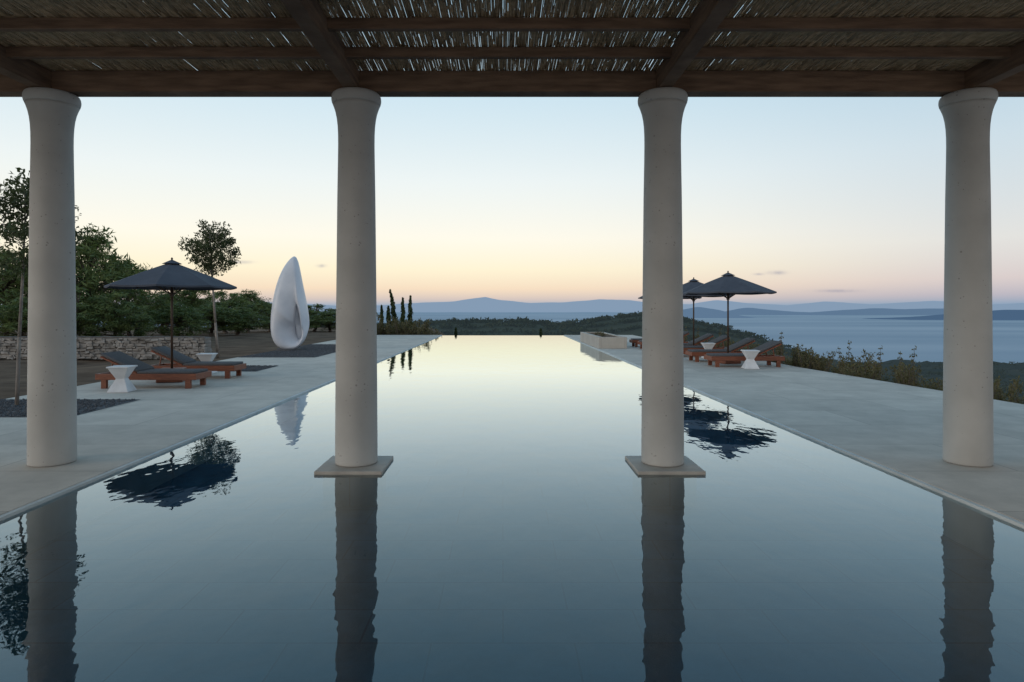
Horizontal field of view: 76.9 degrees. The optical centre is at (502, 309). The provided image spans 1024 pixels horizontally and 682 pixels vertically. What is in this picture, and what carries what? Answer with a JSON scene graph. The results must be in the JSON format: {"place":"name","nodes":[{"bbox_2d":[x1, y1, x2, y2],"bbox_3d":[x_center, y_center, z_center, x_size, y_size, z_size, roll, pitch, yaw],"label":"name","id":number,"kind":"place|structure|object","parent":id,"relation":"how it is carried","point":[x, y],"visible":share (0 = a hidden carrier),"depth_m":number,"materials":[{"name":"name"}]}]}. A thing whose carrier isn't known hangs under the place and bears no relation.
{"place":"outdoors","nodes":[
{"label":"outdoors","id":0,"kind":"place"},
{"bbox_2d":[0,336,211,359],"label":"stone wall","id":1,"kind":"structure","parent":0,"point":[95,347],"depth_m":20.99,"materials":[{"name":"grey stone"}]},
{"bbox_2d":[0,335,441,566],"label":"pool wall","id":2,"kind":"structure","parent":0,"point":[27,528],"depth_m":5.60,"materials":[{"name":"stone"}]},
{"bbox_2d":[0,327,801,398],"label":"ground","id":3,"kind":"structure","parent":0,"point":[233,345],"depth_m":24.25,"materials":[{"name":"soil"}]},
{"bbox_2d":[0,247,27,335],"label":"pine tree","id":4,"kind":"object","parent":3,"relation":"on","point":[9,290],"visible":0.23,"depth_m":28.63,"materials":[{"name":"green plant"}]},
{"bbox_2d":[0,297,27,335],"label":"pine tree","id":5,"kind":"object","parent":3,"relation":"on","point":[9,317],"visible":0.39,"depth_m":25.41,"materials":[{"name":"green plant"}]},
{"bbox_2d":[22,286,122,335],"bbox_3d":[-17.884,0.297,27.081,3.583,2.709,3.570,0,0,-24],"label":"pine tree","id":6,"kind":"object","parent":3,"relation":"on","point":[87,320],"visible":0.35,"depth_m":26.87,"materials":[{"name":"green plant"}]},
{"bbox_2d":[75,223,155,335],"bbox_3d":[-20.197,-1.282,31.950,5.638,6.086,5.572,0,0,-38],"label":"pine tree","id":7,"kind":"object","parent":3,"relation":"on","point":[94,268],"visible":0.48,"depth_m":31.56,"materials":[{"name":"green plant"}]},
{"bbox_2d":[76,290,157,335],"bbox_3d":[-16.862,0.374,28.169,3.471,2.544,3.483,0,0,16],"label":"pine tree","id":8,"kind":"object","parent":3,"relation":"on","point":[115,319],"visible":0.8,"depth_m":27.72,"materials":[{"name":"green plant"}]},
{"bbox_2d":[84,259,169,335],"bbox_3d":[-21.019,-0.617,36.104,4.708,4.707,4.295,0,0,15],"label":"pine tree","id":9,"kind":"object","parent":3,"relation":"on","point":[142,269],"visible":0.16,"depth_m":36.11,"materials":[{"name":"green plant"}]},
{"bbox_2d":[132,307,141,335],"bbox_3d":[-17.557,0.861,31.003,0.525,2.073,0.466,0,0,0],"label":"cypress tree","id":10,"kind":"object","parent":3,"relation":"on","point":[136,329],"visible":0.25,"depth_m":30.90,"materials":[{"name":"green plant"}]},
{"bbox_2d":[132,292,198,334],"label":"pine tree","id":11,"kind":"object","parent":3,"relation":"on","point":[158,308],"visible":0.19,"depth_m":43.55,"materials":[{"name":"green plant"}]},
{"bbox_2d":[140,302,211,335],"bbox_3d":[-18.360,0.638,36.089,4.385,2.161,4.334,0,0,-15],"label":"pine tree","id":12,"kind":"object","parent":3,"relation":"on","point":[185,317],"visible":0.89,"depth_m":35.44,"materials":[{"name":"green plant"}]},
{"bbox_2d":[155,290,226,334],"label":"pine tree","id":13,"kind":"object","parent":3,"relation":"on","point":[191,297],"visible":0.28,"depth_m":45.33,"materials":[{"name":"green plant"}]},
{"bbox_2d":[178,219,241,357],"bbox_3d":[-9.661,-0.686,21.314,2.084,4.680,1.610,0,0,29],"label":"tree","id":14,"kind":"object","parent":3,"relation":"on","point":[206,249],"visible":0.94,"depth_m":21.22,"materials":[{"name":"green plant"}]},
{"bbox_2d":[183,303,247,335],"bbox_3d":[-18.038,0.614,40.222,4.108,2.081,4.504,0,0,10],"label":"pine tree","id":15,"kind":"object","parent":3,"relation":"on","point":[221,313],"visible":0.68,"depth_m":40.00,"materials":[{"name":"green plant"}]},
{"bbox_2d":[0,335,439,514],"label":"stone deck","id":16,"kind":"structure","parent":3,"relation":"on","point":[156,417],"depth_m":9.16,"materials":[{"name":"grey stone"}]},
{"bbox_2d":[0,167,85,404],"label":"tree","id":17,"kind":"object","parent":16,"relation":"on","point":[16,202],"visible":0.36,"depth_m":9.89,"materials":[{"name":"green plant"}]},
{"bbox_2d":[22,87,81,466],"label":"column","id":18,"kind":"structure","parent":16,"relation":"on","point":[52,387],"depth_m":6.18,"materials":[{"name":"concrete"}]},
{"bbox_2d":[0,398,139,416],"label":"gravel bed","id":19,"kind":"object","parent":16,"relation":"on","point":[9,408],"visible":0.52,"depth_m":10.02,"materials":[{"name":"grey gravel"}]},
{"bbox_2d":[106,365,137,392],"bbox_3d":[-7.000,1.264,11.850,0.380,0.468,0.380,0,0,-6],"label":"side table","id":20,"kind":"object","parent":16,"relation":"on","point":[122,382],"visible":1,"depth_m":11.74,"materials":[{"name":"white stone"}]},
{"bbox_2d":[95,351,211,388],"bbox_3d":[-6.800,1.159,12.600,1.920,0.677,0.670,0,0,0],"label":"sun lounger","id":21,"kind":"object","parent":16,"relation":"on","point":[143,371],"visible":0.93,"depth_m":12.31,"materials":[{"name":"grey fabric"}]},
{"bbox_2d":[104,258,236,382],"bbox_3d":[-6.930,0.196,13.500,2.347,2.595,2.347,0,0,-37],"label":"parasol","id":22,"kind":"object","parent":16,"relation":"on","point":[171,275],"visible":0.95,"depth_m":13.07,"materials":[{"name":"grey fabric"}]},
{"bbox_2d":[151,346,245,378],"bbox_3d":[-6.820,1.159,14.400,1.920,0.677,0.670,0,0,0],"label":"sun lounger","id":23,"kind":"object","parent":16,"relation":"on","point":[183,360],"visible":0.87,"depth_m":14.12,"materials":[{"name":"fabric"}]},
{"bbox_2d":[196,353,217,373],"bbox_3d":[-7.000,1.264,15.250,0.380,0.468,0.380,0,0,-6],"label":"side table","id":24,"kind":"object","parent":16,"relation":"on","point":[206,356],"visible":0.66,"depth_m":15.12,"materials":[{"name":"white concrete"}]},
{"bbox_2d":[242,365,277,370],"bbox_3d":[-7.190,1.490,16.500,2.380,0.040,1.600,0,0,0],"label":"gravel bed","id":25,"kind":"object","parent":16,"relation":"on","point":[253,368],"visible":0.21,"depth_m":16.60,"materials":[{"name":"grey gravel"}]},
{"bbox_2d":[241,344,335,356],"bbox_3d":[-7.140,1.489,24.150,2.480,0.040,7.700,0,0,0],"label":"gravel bed","id":26,"kind":"object","parent":16,"relation":"on","point":[313,350],"visible":0.77,"depth_m":22.51,"materials":[{"name":"grey gravel"}]},
{"bbox_2d":[270,256,308,350],"bbox_3d":[-7.928,-0.254,24.000,1.299,3.498,0.920,0,0,0],"label":"sculpture","id":27,"kind":"object","parent":26,"relation":"on","point":[289,324],"visible":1,"depth_m":23.73,"materials":[{"name":"white stone"}]},
{"bbox_2d":[195,290,260,332],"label":"pine tree","id":28,"kind":"object","parent":3,"relation":"on","point":[235,302],"visible":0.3,"depth_m":49.69,"materials":[{"name":"green plant"}]},
{"bbox_2d":[214,306,270,334],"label":"pine tree","id":29,"kind":"object","parent":3,"relation":"on","point":[248,313],"visible":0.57,"depth_m":41.73,"materials":[{"name":"green plant"}]},
{"bbox_2d":[216,289,271,331],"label":"pine tree","id":30,"kind":"object","parent":3,"relation":"on","point":[264,306],"visible":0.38,"depth_m":55.68,"materials":[{"name":"green plant"}]},
{"bbox_2d":[253,303,271,331],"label":"pine tree","id":31,"kind":"object","parent":3,"relation":"on","point":[263,326],"visible":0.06,"depth_m":59.98,"materials":[{"name":"green plant"}]},
{"bbox_2d":[308,303,335,330],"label":"pine tree","id":32,"kind":"object","parent":3,"relation":"on","point":[315,311],"visible":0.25,"depth_m":61.88,"materials":[{"name":"green plant"}]},
{"bbox_2d":[309,310,335,331],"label":"pine tree","id":33,"kind":"object","parent":3,"relation":"on","point":[329,318],"visible":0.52,"depth_m":57.29,"materials":[{"name":"green plant"}]},
{"bbox_2d":[377,321,385,334],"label":"shrub","id":34,"kind":"object","parent":3,"relation":"on","point":[379,330],"visible":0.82,"depth_m":41.08,"materials":[{"name":"green plant"}]},
{"bbox_2d":[380,305,384,326],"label":"cypress tree","id":35,"kind":"object","parent":3,"relation":"on","point":[381,311],"visible":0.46,"depth_m":43.95,"materials":[{"name":"green plant"}]},
{"bbox_2d":[377,322,390,334],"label":"shrub","id":36,"kind":"object","parent":3,"relation":"on","point":[384,329],"visible":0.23,"depth_m":41.61,"materials":[{"name":"green plant"}]},
{"bbox_2d":[377,313,393,334],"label":"shrub","id":37,"kind":"object","parent":3,"relation":"on","point":[380,318],"visible":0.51,"depth_m":41.62,"materials":[{"name":"green plant"}]},
{"bbox_2d":[386,306,391,325],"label":"cypress tree","id":38,"kind":"object","parent":3,"relation":"on","point":[388,316],"visible":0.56,"depth_m":41.94,"materials":[{"name":"green plant"}]},
{"bbox_2d":[389,289,397,328],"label":"cypress tree","id":39,"kind":"object","parent":3,"relation":"on","point":[392,309],"visible":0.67,"depth_m":42.94,"materials":[{"name":"green plant"}]},
{"bbox_2d":[386,318,400,334],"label":"shrub","id":40,"kind":"object","parent":3,"relation":"on","point":[390,328],"visible":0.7,"depth_m":39.88,"materials":[{"name":"green plant"}]},
{"bbox_2d":[392,316,410,334],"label":"shrub","id":41,"kind":"object","parent":3,"relation":"on","point":[399,329],"visible":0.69,"depth_m":39.62,"materials":[{"name":"green plant"}]},
{"bbox_2d":[392,318,411,334],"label":"shrub","id":42,"kind":"object","parent":3,"relation":"on","point":[402,323],"visible":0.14,"depth_m":41.01,"materials":[{"name":"green plant"}]},
{"bbox_2d":[399,297,405,332],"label":"cypress tree","id":43,"kind":"object","parent":3,"relation":"on","point":[402,316],"visible":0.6,"depth_m":41.94,"materials":[{"name":"green plant"}]},
{"bbox_2d":[399,322,414,334],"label":"shrub","id":44,"kind":"object","parent":3,"relation":"on","point":[401,328],"visible":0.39,"depth_m":39.69,"materials":[{"name":"green plant"}]},
{"bbox_2d":[407,295,413,326],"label":"cypress tree","id":45,"kind":"object","parent":3,"relation":"on","point":[410,312],"visible":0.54,"depth_m":42.43,"materials":[{"name":"green plant"}]},
{"bbox_2d":[403,317,420,334],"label":"shrub","id":46,"kind":"object","parent":3,"relation":"on","point":[419,320],"visible":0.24,"depth_m":40.26,"materials":[{"name":"green plant"}]},
{"bbox_2d":[410,320,428,334],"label":"shrub","id":47,"kind":"object","parent":3,"relation":"on","point":[413,328],"visible":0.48,"depth_m":39.59,"materials":[{"name":"green plant"}]},
{"bbox_2d":[410,319,430,334],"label":"shrub","id":48,"kind":"object","parent":3,"relation":"on","point":[418,330],"visible":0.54,"depth_m":39.47,"materials":[{"name":"green plant"}]},
{"bbox_2d":[776,332,784,363],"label":"shrub","id":49,"kind":"object","parent":3,"relation":"on","point":[781,351],"visible":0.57,"depth_m":18.40,"materials":[{"name":"green plant"}]},
{"bbox_2d":[783,352,794,364],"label":"shrub","id":50,"kind":"object","parent":3,"relation":"on","point":[787,362],"visible":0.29,"depth_m":21.00,"materials":[{"name":"green plant"}]},
{"bbox_2d":[565,335,1023,522],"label":"stone deck","id":51,"kind":"structure","parent":3,"relation":"on","point":[896,427],"depth_m":9.07,"materials":[{"name":"grey stone"}]},
{"bbox_2d":[580,332,626,347],"bbox_3d":[4.270,1.278,28.000,1.100,0.440,5.960,0,0,0],"label":"planter","id":52,"kind":"object","parent":51,"relation":"on","point":[608,340],"visible":0.89,"depth_m":25.02,"materials":[{"name":"concrete"}]},
{"bbox_2d":[629,338,641,346],"bbox_3d":[6.180,1.159,26.300,1.920,0.677,0.670,0,0,0],"label":"sun lounger","id":53,"kind":"object","parent":51,"relation":"on","point":[633,341],"visible":0.26,"depth_m":26.00,"materials":[{"name":"wood"}]},
{"bbox_2d":[637,331,688,347],"bbox_3d":[6.200,1.159,24.800,1.920,0.677,0.670,0,0,0],"label":"sun lounger","id":54,"kind":"object","parent":51,"relation":"on","point":[685,333],"visible":0.21,"depth_m":24.59,"materials":[{"name":"wood"}]},
{"bbox_2d":[638,296,701,298],"bbox_3d":[6.600,0.196,25.600,2.347,2.595,2.347,0,0,-37],"label":"parasol","id":55,"kind":"object","parent":51,"relation":"on","point":[683,297],"visible":0.03,"depth_m":25.47,"materials":[{"name":"black fabric"}]},
{"bbox_2d":[683,333,715,346],"bbox_3d":[6.340,1.159,22.400,1.920,0.677,0.670,0,0,0],"label":"sun lounger","id":56,"kind":"object","parent":51,"relation":"on","point":[698,340],"visible":0.34,"depth_m":22.11,"materials":[{"name":"fabric"}]},
{"bbox_2d":[683,335,729,351],"bbox_3d":[6.360,1.159,20.900,1.920,0.677,0.670,0,0,0],"label":"sun lounger","id":57,"kind":"object","parent":51,"relation":"on","point":[718,340],"visible":0.46,"depth_m":20.62,"materials":[{"name":"fabric"}]},
{"bbox_2d":[683,277,730,353],"bbox_3d":[6.420,0.196,21.700,2.347,2.595,2.347,0,0,8],"label":"parasol","id":58,"kind":"object","parent":51,"relation":"on","point":[691,284],"visible":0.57,"depth_m":21.49,"materials":[{"name":"grey fabric"}]},
{"bbox_2d":[701,343,715,357],"bbox_3d":[6.400,1.264,20.100,0.380,0.468,0.380,0,0,6],"label":"side table","id":59,"kind":"object","parent":51,"relation":"on","point":[708,345],"visible":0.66,"depth_m":19.96,"materials":[{"name":"white concrete"}]},
{"bbox_2d":[685,338,754,361],"bbox_3d":[6.400,1.159,18.900,1.920,0.677,0.670,0,0,0],"label":"sun lounger","id":60,"kind":"object","parent":51,"relation":"on","point":[733,348],"visible":0.81,"depth_m":18.62,"materials":[{"name":"fabric"}]},
{"bbox_2d":[683,271,776,363],"bbox_3d":[6.320,0.196,18.100,2.347,2.595,2.347,0,0,-37],"label":"parasol","id":61,"kind":"object","parent":51,"relation":"on","point":[728,284],"visible":0.94,"depth_m":17.62,"materials":[{"name":"grey fabric"}]},
{"bbox_2d":[704,340,784,366],"bbox_3d":[6.420,1.159,17.200,1.920,0.677,0.670,0,0,0],"label":"sun lounger","id":62,"kind":"object","parent":51,"relation":"on","point":[717,358],"visible":0.87,"depth_m":16.90,"materials":[{"name":"wood"}]},
{"bbox_2d":[741,350,759,368],"bbox_3d":[6.330,1.264,16.500,0.380,0.468,0.380,0,0,6],"label":"side table","id":63,"kind":"object","parent":51,"relation":"on","point":[750,362],"visible":1,"depth_m":16.37,"materials":[{"name":"white concrete"}]},
{"bbox_2d":[938,87,997,466],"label":"column","id":64,"kind":"structure","parent":51,"relation":"on","point":[968,432],"depth_m":6.19,"materials":[{"name":"concrete"}]},
{"bbox_2d":[790,344,809,366],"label":"shrub","id":65,"kind":"object","parent":3,"relation":"on","point":[795,361],"visible":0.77,"depth_m":17.61,"materials":[{"name":"green plant"}]},
{"bbox_2d":[796,346,816,368],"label":"shrub","id":66,"kind":"object","parent":3,"relation":"on","point":[804,362],"visible":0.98,"depth_m":16.95,"materials":[{"name":"green plant"}]},
{"bbox_2d":[803,347,825,368],"bbox_3d":[8.659,1.445,18.044,0.605,0.885,0.580,0,0,-14],"label":"shrub","id":67,"kind":"object","parent":3,"relation":"on","point":[808,358],"visible":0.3,"depth_m":17.92,"materials":[{"name":"green plant"}]},
{"bbox_2d":[810,350,832,369],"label":"shrub","id":68,"kind":"object","parent":3,"relation":"on","point":[817,360],"visible":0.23,"depth_m":17.50,"materials":[{"name":"green plant"}]},
{"bbox_2d":[812,351,836,371],"bbox_3d":[8.335,1.411,16.770,0.467,0.810,0.607,0,0,-28],"label":"shrub","id":69,"kind":"object","parent":3,"relation":"on","point":[818,366],"visible":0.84,"depth_m":16.71,"materials":[{"name":"green plant"}]},
{"bbox_2d":[830,363,851,373],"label":"shrub","id":70,"kind":"object","parent":3,"relation":"on","point":[835,370],"visible":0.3,"depth_m":16.27,"materials":[{"name":"green plant"}]},
{"bbox_2d":[837,348,845,373],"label":"shrub","id":71,"kind":"object","parent":3,"relation":"on","point":[841,364],"visible":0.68,"depth_m":15.47,"materials":[{"name":"green plant"}]},
{"bbox_2d":[840,341,852,369],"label":"shrub","id":72,"kind":"object","parent":3,"relation":"on","point":[848,357],"visible":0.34,"depth_m":17.46,"materials":[{"name":"green plant"}]},
{"bbox_2d":[839,365,860,376],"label":"shrub","id":73,"kind":"object","parent":3,"relation":"on","point":[843,372],"visible":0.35,"depth_m":14.99,"materials":[{"name":"green plant"}]},
{"bbox_2d":[841,354,864,375],"bbox_3d":[9.200,1.575,16.843,0.579,0.847,0.555,0,0,-31],"label":"shrub","id":74,"kind":"object","parent":3,"relation":"on","point":[859,361],"visible":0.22,"depth_m":16.95,"materials":[{"name":"green plant"}]},
{"bbox_2d":[847,349,875,377],"bbox_3d":[8.683,1.429,15.473,0.666,0.974,0.638,0,0,-17],"label":"shrub","id":75,"kind":"object","parent":3,"relation":"on","point":[869,359],"visible":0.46,"depth_m":15.54,"materials":[{"name":"green plant"}]},
{"bbox_2d":[853,362,875,378],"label":"shrub","id":76,"kind":"object","parent":3,"relation":"on","point":[863,368],"visible":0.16,"depth_m":15.52,"materials":[{"name":"green plant"}]},
{"bbox_2d":[846,361,891,379],"bbox_3d":[8.270,1.477,14.626,0.918,0.680,0.669,0,0,37],"label":"shrub","id":77,"kind":"object","parent":3,"relation":"on","point":[868,376],"visible":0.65,"depth_m":14.57,"materials":[{"name":"green plant"}]},
{"bbox_2d":[871,345,882,380],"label":"shrub","id":78,"kind":"object","parent":3,"relation":"on","point":[879,358],"visible":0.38,"depth_m":16.77,"materials":[{"name":"green plant"}]},
{"bbox_2d":[874,373,894,382],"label":"shrub","id":79,"kind":"object","parent":3,"relation":"on","point":[886,379],"visible":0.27,"depth_m":15.95,"materials":[{"name":"green plant"}]},
{"bbox_2d":[895,351,906,383],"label":"shrub","id":80,"kind":"object","parent":3,"relation":"on","point":[897,370],"visible":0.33,"depth_m":14.64,"materials":[{"name":"green plant"}]},
{"bbox_2d":[889,365,913,382],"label":"shrub","id":81,"kind":"object","parent":3,"relation":"on","point":[892,371],"visible":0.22,"depth_m":15.56,"materials":[{"name":"green plant"}]},
{"bbox_2d":[899,346,916,385],"bbox_3d":[8.188,1.254,13.031,0.270,1.096,0.349,0,0,-5],"label":"shrub","id":82,"kind":"object","parent":3,"relation":"on","point":[908,379],"visible":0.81,"depth_m":12.99,"materials":[{"name":"green plant"}]},
{"bbox_2d":[895,364,921,386],"bbox_3d":[8.442,1.460,13.447,0.492,0.750,0.513,0,0,20],"label":"shrub","id":83,"kind":"object","parent":3,"relation":"on","point":[915,378],"visible":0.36,"depth_m":13.32,"materials":[{"name":"green plant"}]},
{"bbox_2d":[915,376,938,389],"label":"shrub","id":84,"kind":"object","parent":3,"relation":"on","point":[929,387],"visible":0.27,"depth_m":14.09,"materials":[{"name":"green plant"}]},
{"bbox_2d":[920,376,940,388],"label":"shrub","id":85,"kind":"object","parent":3,"relation":"on","point":[928,382],"visible":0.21,"depth_m":15.11,"materials":[{"name":"green plant"}]},
{"bbox_2d":[927,377,942,390],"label":"shrub","id":86,"kind":"object","parent":3,"relation":"on","point":[934,385],"visible":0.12,"depth_m":13.22,"materials":[{"name":"green plant"}]},
{"bbox_2d":[993,375,1001,399],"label":"shrub","id":87,"kind":"object","parent":3,"relation":"on","point":[997,382],"visible":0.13,"depth_m":11.55,"materials":[{"name":"green plant"}]},
{"bbox_2d":[993,375,1020,401],"bbox_3d":[9.440,1.636,12.257,0.546,0.833,0.569,0,0,-20],"label":"shrub","id":88,"kind":"object","parent":3,"relation":"on","point":[1010,388],"visible":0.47,"depth_m":12.16,"materials":[{"name":"green plant"}]},
{"bbox_2d":[995,382,1022,402],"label":"shrub","id":89,"kind":"object","parent":3,"relation":"on","point":[1019,389],"visible":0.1,"depth_m":13.12,"materials":[{"name":"green plant"}]},
{"bbox_2d":[1008,390,1023,403],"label":"shrub","id":90,"kind":"object","parent":3,"relation":"on","point":[1017,401],"visible":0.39,"depth_m":10.58,"materials":[{"name":"green plant"}]},
{"bbox_2d":[420,322,581,334],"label":"scrub hill","id":91,"kind":"structure","parent":0,"point":[502,327],"depth_m":213.05,"materials":[{"name":"green plant"}]},
{"bbox_2d":[265,317,615,334],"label":"scrub wood","id":92,"kind":"object","parent":91,"relation":"on","point":[488,321],"visible":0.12,"depth_m":216.72,"materials":[{"name":"green plant"}]},
{"bbox_2d":[130,335,874,466],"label":"pool water","id":93,"kind":"structure","parent":0,"point":[503,390],"depth_m":9.62,"materials":[{"name":"blue liquid"}]},
{"bbox_2d":[0,446,1023,681],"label":"pool water","id":94,"kind":"structure","parent":0,"point":[506,564],"depth_m":4.38,"materials":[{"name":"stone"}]},
{"bbox_2d":[314,87,392,506],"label":"column","id":95,"kind":"structure","parent":94,"relation":"on","point":[352,471],"depth_m":6.17,"materials":[{"name":"concrete"}]},
{"bbox_2d":[0,0,1023,96],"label":"pergola roof","id":96,"kind":"structure","parent":95,"relation":"on","point":[820,48],"depth_m":5.69,"materials":[{"name":"brown wood"}]},
{"bbox_2d":[625,87,705,506],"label":"column","id":97,"kind":"structure","parent":94,"relation":"on","point":[666,472],"depth_m":6.17,"materials":[{"name":"concrete"}]},
{"bbox_2d":[0,0,1023,307],"label":"sky","id":98,"kind":"structure","parent":0,"point":[803,200],"materials":[{"name":"blue"}]},
{"bbox_2d":[96,312,1023,363],"bbox_3d":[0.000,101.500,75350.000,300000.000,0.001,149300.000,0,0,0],"label":"sea","id":99,"kind":"structure","parent":0,"point":[820,335],"depth_m":3176.96,"materials":[{"name":"blue liquid"}]},
{"bbox_2d":[270,297,1023,311],"bbox_3d":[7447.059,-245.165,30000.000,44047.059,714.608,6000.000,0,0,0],"label":"mountain","id":100,"kind":"structure","parent":0,"point":[484,304],"depth_m":27996.44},
{"bbox_2d":[563,315,831,372],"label":"scrub hill","id":101,"kind":"structure","parent":0,"point":[637,332],"depth_m":550.54,"materials":[{"name":"green plant"}]},
{"bbox_2d":[564,311,838,372],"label":"scrub wood","id":102,"kind":"object","parent":101,"relation":"on","point":[685,320],"visible":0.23,"depth_m":563.26,"materials":[{"name":"green plant"}]},
{"bbox_2d":[683,307,752,317],"bbox_3d":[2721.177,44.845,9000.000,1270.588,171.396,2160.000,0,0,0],"label":"island","id":103,"kind":"structure","parent":0,"point":[700,312],"depth_m":8250.24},
{"bbox_2d":[564,335,1023,575],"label":"pool wall","id":104,"kind":"structure","parent":0,"point":[995,536],"depth_m":5.45,"materials":[{"name":"stone"}]},
{"bbox_2d":[725,308,943,314],"bbox_3d":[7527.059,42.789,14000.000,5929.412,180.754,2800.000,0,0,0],"label":"island","id":105,"kind":"structure","parent":0,"point":[868,311],"depth_m":13085.80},
{"bbox_2d":[823,359,1023,401],"bbox_3d":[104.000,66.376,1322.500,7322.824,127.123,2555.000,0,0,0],"label":"hillside","id":106,"kind":"structure","parent":0,"point":[1013,371],"depth_m":899.97,"materials":[{"name":"green plant"}]},
{"bbox_2d":[832,361,1023,402],"bbox_3d":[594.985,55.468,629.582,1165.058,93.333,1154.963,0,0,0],"label":"scrub wood","id":107,"kind":"object","parent":106,"relation":"on","point":[1004,386],"visible":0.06,"depth_m":657.77,"materials":[{"name":"plant"}]},
{"bbox_2d":[864,310,1023,319],"bbox_3d":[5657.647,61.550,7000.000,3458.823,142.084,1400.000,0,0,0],"label":"island","id":108,"kind":"structure","parent":0,"point":[1007,314],"depth_m":6702.72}
]}

